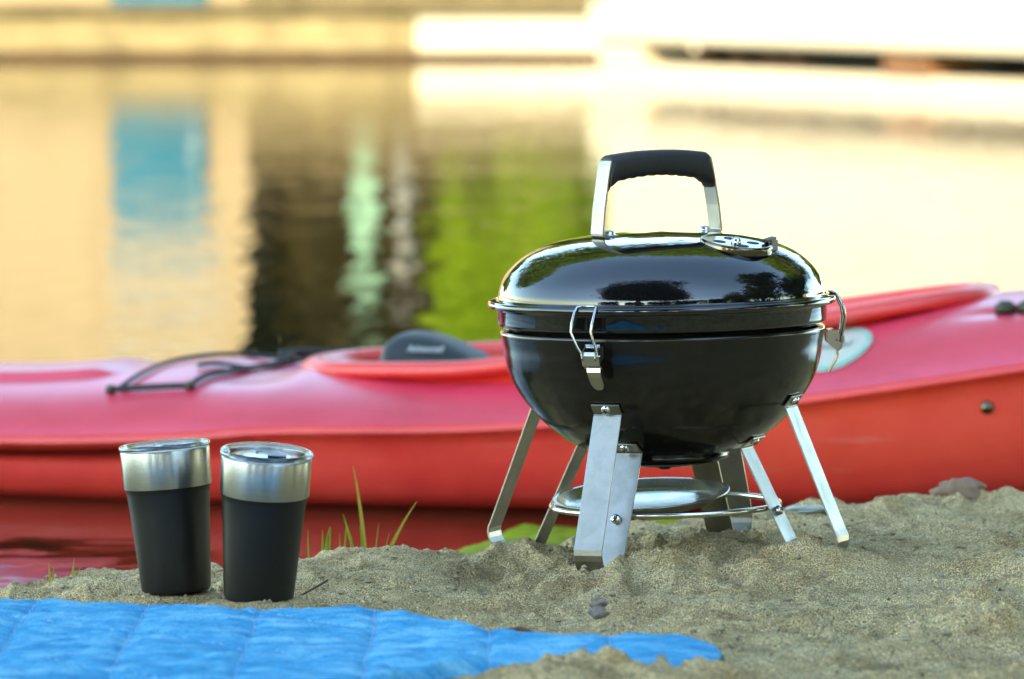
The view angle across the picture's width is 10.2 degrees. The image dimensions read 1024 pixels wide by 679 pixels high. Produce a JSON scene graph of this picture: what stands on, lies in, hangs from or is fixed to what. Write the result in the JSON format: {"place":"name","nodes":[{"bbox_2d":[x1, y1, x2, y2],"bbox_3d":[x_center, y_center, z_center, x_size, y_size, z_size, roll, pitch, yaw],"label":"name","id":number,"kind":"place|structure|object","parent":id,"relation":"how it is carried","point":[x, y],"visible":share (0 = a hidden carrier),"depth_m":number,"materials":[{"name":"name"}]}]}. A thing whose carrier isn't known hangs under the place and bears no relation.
{"place":"outdoors","nodes":[
{"label":"outdoors","id":0,"kind":"place"},
{"bbox_2d":[0,0,244,3],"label":"cream building","id":1,"kind":"structure","parent":0,"point":[122,1],"depth_m":43.43,"materials":[{"name":"beige paint"}]},
{"bbox_2d":[110,0,205,3],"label":"door","id":2,"kind":"structure","parent":1,"relation":"in","point":[111,1],"depth_m":43.36,"materials":[{"name":"teal paint"}]},
{"bbox_2d":[245,0,603,3],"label":"retaining wall","id":3,"kind":"structure","parent":0,"point":[415,1],"depth_m":40.78,"materials":[{"name":"beige stone"}]},
{"bbox_2d":[0,60,1023,588],"bbox_3d":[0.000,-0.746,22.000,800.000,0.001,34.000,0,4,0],"label":"lake water","id":4,"kind":"structure","parent":0,"point":[156,210],"depth_m":17.25,"materials":[{"name":"multicoloured liquid"}]},
{"bbox_2d":[0,282,1023,511],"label":"red kayak","id":5,"kind":"object","parent":4,"relation":"on","point":[919,390],"visible":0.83,"depth_m":7.66,"materials":[{"name":"plastic"}]},
{"bbox_2d":[457,518,681,553],"bbox_3d":[0.755,0.278,7.135,1.690,0.049,1.000,0,4,0],"label":"floating algae","id":6,"kind":"object","parent":4,"relation":"on","point":[558,535],"visible":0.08,"depth_m":7.30,"materials":[{"name":"green plant"}]},
{"bbox_2d":[589,0,1023,101],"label":"white barge","id":7,"kind":"object","parent":4,"relation":"on","point":[965,49],"visible":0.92,"depth_m":30.31,"materials":[{"name":"paint"}]},
{"bbox_2d":[0,486,1023,678],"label":"beach sand","id":8,"kind":"structure","parent":0,"point":[763,570],"depth_m":5.76,"materials":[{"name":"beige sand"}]},
{"bbox_2d":[48,562,53,582],"bbox_3d":[-0.484,0.248,6.031,0.006,0.030,0.001,0,4,0],"label":"grass tuft","id":9,"kind":"object","parent":8,"relation":"on","point":[49,573],"visible":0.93,"depth_m":6.03,"materials":[{"name":"green plant"}]},
{"bbox_2d":[71,559,80,576],"bbox_3d":[-0.463,0.248,6.081,0.013,0.032,0.001,0,4,0],"label":"grass tuft","id":10,"kind":"object","parent":8,"relation":"on","point":[72,572],"visible":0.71,"depth_m":6.08,"materials":[{"name":"green plant"}]},
{"bbox_2d":[119,438,211,594],"bbox_3d":[-0.337,0.175,5.666,0.091,0.148,0.091,-5,3,0],"label":"tumbler","id":11,"kind":"object","parent":8,"relation":"on","point":[166,483],"visible":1,"depth_m":5.63,"materials":[{"name":"black metal"}]},
{"bbox_2d":[220,442,312,601],"bbox_3d":[-0.242,0.180,5.578,0.091,0.148,0.091,4,9,0],"label":"tumbler","id":12,"kind":"object","parent":8,"relation":"on","point":[264,488],"visible":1,"depth_m":5.55,"materials":[{"name":"black metal"}]},
{"bbox_2d":[299,579,328,595],"bbox_3d":[-0.199,0.250,5.755,0.003,0.013,0.058,2,4,29],"label":"twig","id":13,"kind":"object","parent":8,"relation":"on","point":[315,587],"visible":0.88,"depth_m":5.76,"materials":[{"name":"brown plant"}]},
{"bbox_2d":[307,523,351,557],"bbox_3d":[-0.199,0.246,6.252,0.048,0.093,0.001,0,4,0],"label":"grass tuft","id":14,"kind":"object","parent":8,"relation":"on","point":[327,544],"visible":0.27,"depth_m":6.25,"materials":[{"name":"green plant"}]},
{"bbox_2d":[0,598,724,678],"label":"quilted blanket","id":15,"kind":"object","parent":8,"relation":"on","point":[52,638],"visible":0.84,"depth_m":5.12,"materials":[{"name":"blue fabric"}]},
{"bbox_2d":[343,466,416,547],"bbox_3d":[-0.145,0.223,6.280,0.081,0.169,0.001,0,4,0],"label":"grass tuft","id":16,"kind":"object","parent":8,"relation":"on","point":[362,536],"visible":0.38,"depth_m":6.28,"materials":[{"name":"green plant"}]},
{"bbox_2d":[0,516,1011,675],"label":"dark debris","id":17,"kind":"object","parent":8,"relation":"on","point":[888,599],"visible":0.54,"depth_m":5.71,"materials":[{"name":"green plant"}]},
{"bbox_2d":[506,626,533,631],"bbox_3d":[0.007,0.269,5.311,0.004,0.008,0.047,-2,5,-31],"label":"twig","id":18,"kind":"object","parent":8,"relation":"on","point":[521,628],"visible":0.59,"depth_m":5.31,"materials":[{"name":"brown plant"}]},
{"bbox_2d":[589,595,607,607],"bbox_3d":[0.084,0.253,5.530,0.018,0.014,0.017,0,4,0],"label":"rock","id":19,"kind":"object","parent":8,"relation":"on","point":[597,600],"visible":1,"depth_m":5.52,"materials":[{"name":"grey stone"}]},
{"bbox_2d":[588,605,609,619],"bbox_3d":[0.083,0.261,5.490,0.019,0.013,0.018,-3,5,-39],"label":"rock","id":20,"kind":"object","parent":8,"relation":"on","point":[596,612],"visible":1,"depth_m":5.49,"materials":[{"name":"grey stone"}]},
{"bbox_2d":[487,149,848,571],"bbox_3d":[0.160,0.015,6.015,0.381,0.427,0.376,-1,4,0],"label":"kettle grill","id":21,"kind":"object","parent":8,"relation":"on","point":[628,355],"visible":0.99,"depth_m":5.90,"materials":[{"name":"black metal"}]},
{"bbox_2d":[786,505,825,513],"bbox_3d":[0.335,0.192,6.479,0.054,0.010,0.030,0,4,0],"label":"pale stone","id":22,"kind":"object","parent":8,"relation":"on","point":[807,509],"visible":0.88,"depth_m":6.47,"materials":[{"name":"grey stone"}]},
{"bbox_2d":[929,477,986,499],"bbox_3d":[0.515,0.176,6.630,0.068,0.035,0.048,0,4,0],"label":"sandy rock","id":23,"kind":"object","parent":8,"relation":"on","point":[968,487],"visible":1,"depth_m":6.61,"materials":[{"name":"grey stone"}]},
{"bbox_3d":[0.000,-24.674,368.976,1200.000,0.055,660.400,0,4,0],"label":"far bank ground","id":24,"kind":"structure","parent":0,"visible":0},
{"bbox_2d":[0,4,697,59],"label":"quay wall","id":25,"kind":"structure","parent":24,"relation":"on","point":[294,31],"depth_m":38.95,"materials":[{"name":"concrete"}]}
]}

